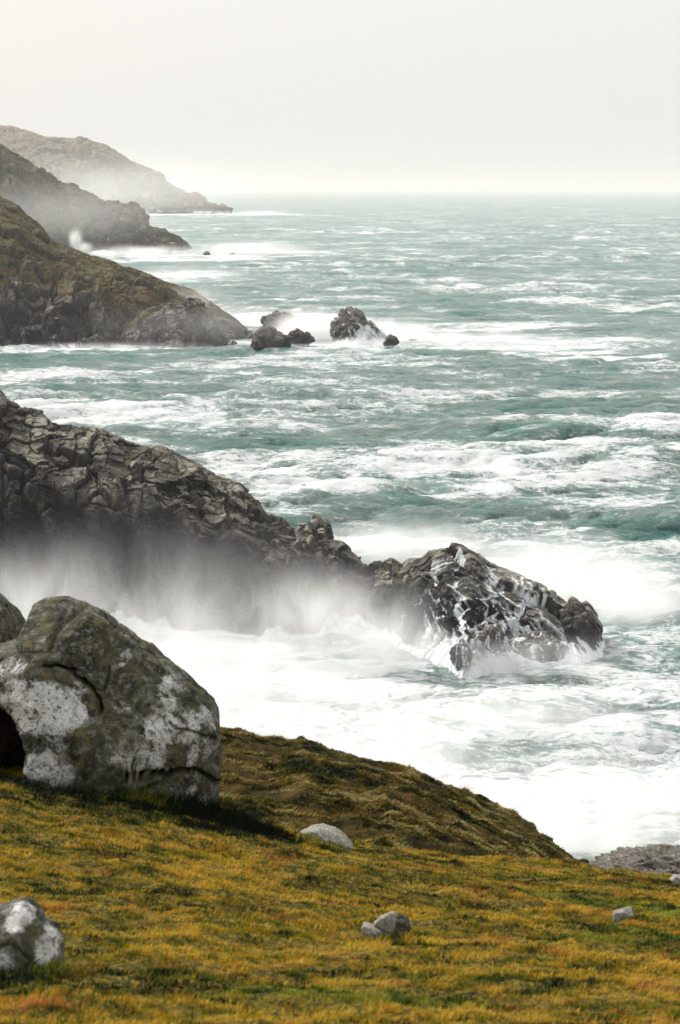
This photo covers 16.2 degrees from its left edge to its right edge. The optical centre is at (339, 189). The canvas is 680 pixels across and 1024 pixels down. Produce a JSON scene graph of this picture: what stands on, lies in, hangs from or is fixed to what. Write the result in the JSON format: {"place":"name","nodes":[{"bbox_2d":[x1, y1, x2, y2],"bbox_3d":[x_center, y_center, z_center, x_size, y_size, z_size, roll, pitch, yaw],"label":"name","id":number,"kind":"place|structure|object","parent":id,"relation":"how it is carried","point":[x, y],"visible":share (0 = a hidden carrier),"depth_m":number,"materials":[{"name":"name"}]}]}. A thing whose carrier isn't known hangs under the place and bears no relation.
{"place":"outdoors","nodes":[
{"label":"outdoors","id":0,"kind":"place"},
{"bbox_2d":[0,144,195,255],"bbox_3d":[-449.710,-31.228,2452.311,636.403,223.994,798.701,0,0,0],"label":"headland","id":1,"kind":"structure","parent":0,"point":[73,215],"depth_m":2208.42,"materials":[{"name":"grey stone"}]},
{"bbox_2d":[0,125,232,213],"bbox_3d":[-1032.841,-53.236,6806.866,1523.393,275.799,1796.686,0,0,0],"label":"hill","id":2,"kind":"structure","parent":0,"point":[104,172],"depth_m":6151.73,"materials":[{"name":"grey stone"}]},
{"bbox_2d":[0,196,253,348],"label":"headland","id":3,"kind":"structure","parent":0,"point":[53,293],"depth_m":930.81,"materials":[{"name":"stone"}]},
{"bbox_2d":[0,390,605,680],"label":"headland","id":4,"kind":"structure","parent":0,"point":[139,539],"depth_m":324.72,"materials":[{"name":"grey stone"}]},
{"bbox_2d":[477,623,511,653],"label":"wet rock","id":5,"kind":"object","parent":4,"relation":"on","point":[495,638],"visible":1,"depth_m":295.77,"materials":[{"name":"grey stone"}]},
{"bbox_2d":[508,631,564,662],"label":"wet rock","id":6,"kind":"object","parent":4,"relation":"on","point":[541,646],"visible":1,"depth_m":294.46,"materials":[{"name":"grey stone"}]},
{"bbox_2d":[559,596,599,645],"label":"wet rock","id":7,"kind":"object","parent":4,"relation":"on","point":[576,619],"visible":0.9,"depth_m":307.40,"materials":[{"name":"grey stone"}]},
{"bbox_2d":[0,192,679,861],"bbox_3d":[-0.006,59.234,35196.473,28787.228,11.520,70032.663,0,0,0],"label":"sea","id":8,"kind":"structure","parent":0,"point":[522,418],"depth_m":580.68,"materials":[{"name":"white liquid"}]},
{"bbox_2d":[88,334,104,348],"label":"sea rock","id":9,"kind":"object","parent":8,"relation":"in","point":[96,341],"visible":0.91,"depth_m":901.97,"materials":[{"name":"grey stone"}]},
{"bbox_2d":[223,340,236,345],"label":"sea rock","id":10,"kind":"object","parent":8,"relation":"in","point":[231,342],"visible":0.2,"depth_m":883.85,"materials":[{"name":"grey stone"}]},
{"bbox_2d":[250,325,291,349],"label":"sea rock","id":11,"kind":"object","parent":8,"relation":"in","point":[266,336],"visible":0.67,"depth_m":865.77,"materials":[{"name":"grey stone"}]},
{"bbox_2d":[260,310,295,332],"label":"sea rock","id":12,"kind":"object","parent":8,"relation":"in","point":[282,322],"visible":0.55,"depth_m":1006.13,"materials":[{"name":"grey stone"}]},
{"bbox_2d":[288,328,315,346],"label":"sea rock","id":13,"kind":"object","parent":8,"relation":"in","point":[299,337],"visible":0.92,"depth_m":910.98,"materials":[{"name":"grey stone"}]},
{"bbox_2d":[330,306,386,344],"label":"sea stack","id":14,"kind":"object","parent":8,"relation":"in","point":[350,325],"visible":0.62,"depth_m":928.60,"materials":[{"name":"grey stone"}]},
{"bbox_2d":[383,334,398,348],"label":"sea rock","id":15,"kind":"object","parent":8,"relation":"in","point":[391,341],"visible":1,"depth_m":902.32,"materials":[{"name":"grey stone"}]},
{"bbox_2d":[430,334,446,338],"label":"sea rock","id":16,"kind":"object","parent":8,"relation":"in","point":[437,336],"visible":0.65,"depth_m":953.08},
{"bbox_2d":[449,641,472,671],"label":"wet rock","id":17,"kind":"object","parent":8,"relation":"in","point":[461,655],"visible":1,"depth_m":295.13,"materials":[{"name":"grey stone"}]},
{"bbox_2d":[0,765,679,1023],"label":"ground","id":18,"kind":"structure","parent":0,"point":[195,843],"depth_m":18.04,"materials":[{"name":"plant"}]},
{"bbox_2d":[0,593,25,643],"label":"boulder","id":19,"kind":"object","parent":18,"relation":"on","point":[12,620],"visible":0.32,"depth_m":28.23,"materials":[{"name":"stone"}]},
{"bbox_2d":[0,897,64,971],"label":"boulder","id":20,"kind":"object","parent":18,"relation":"on","point":[29,930],"visible":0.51,"depth_m":14.48,"materials":[{"name":"stone"}]},
{"bbox_2d":[0,596,223,805],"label":"boulder","id":21,"kind":"object","parent":18,"relation":"on","point":[94,697],"visible":0.75,"depth_m":24.80,"materials":[{"name":"stone"}]},
{"bbox_2d":[300,823,352,848],"bbox_3d":[-0.181,7.742,28.210,0.677,0.401,0.593,0,0,0],"label":"stone","id":22,"kind":"object","parent":18,"relation":"on","point":[324,832],"visible":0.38,"depth_m":28.12,"materials":[{"name":"stone"}]},
{"bbox_2d":[361,922,383,939],"bbox_3d":[0.232,5.406,17.410,0.151,0.096,0.169,0,0,16],"label":"stone","id":23,"kind":"object","parent":18,"relation":"on","point":[367,928],"visible":0.98,"depth_m":17.35,"materials":[{"name":"stone"}]},
{"bbox_2d":[373,911,396,932],"bbox_3d":[0.328,5.364,17.454,0.172,0.146,0.101,0,0,0],"label":"stone","id":24,"kind":"object","parent":18,"relation":"on","point":[384,923],"visible":1,"depth_m":17.42,"materials":[{"name":"stone"}]},
{"bbox_2d":[386,912,411,937],"bbox_3d":[0.441,5.495,17.800,0.196,0.185,0.123,0,0,0],"label":"stone","id":25,"kind":"object","parent":18,"relation":"on","point":[403,924],"visible":0.56,"depth_m":17.75,"materials":[{"name":"grey stone"}]},
{"bbox_2d":[613,906,632,922],"bbox_3d":[2.171,5.569,18.311,0.156,0.115,0.122,0,0,0],"label":"stone","id":26,"kind":"object","parent":18,"relation":"on","point":[621,915],"visible":1,"depth_m":18.27,"materials":[{"name":"stone"}]},
{"bbox_2d":[670,874,679,885],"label":"stone","id":27,"kind":"object","parent":18,"relation":"on","point":[675,879],"visible":1,"depth_m":26.46,"materials":[{"name":"stone"}]},
{"bbox_2d":[0,0,679,191],"label":"sky","id":28,"kind":"structure","parent":0,"point":[205,95],"materials":[{"name":"white"}]},
{"bbox_2d":[219,730,589,865],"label":"hillside","id":29,"kind":"structure","parent":0,"point":[267,748],"depth_m":44.53,"materials":[{"name":"plant"}]},
{"bbox_2d":[219,726,589,864],"bbox_3d":[2.075,13.982,49.947,11.206,8.207,34.230,0,0,-4],"label":"heath","id":30,"kind":"object","parent":29,"relation":"on","point":[471,799],"visible":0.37,"depth_m":45.13,"materials":[{"name":"green plant"}]},
{"bbox_2d":[587,844,679,874],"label":"rock outcrop","id":31,"kind":"object","parent":29,"relation":"on","point":[659,859],"visible":0.38,"depth_m":45.95,"materials":[{"name":"grey stone"}]}
]}

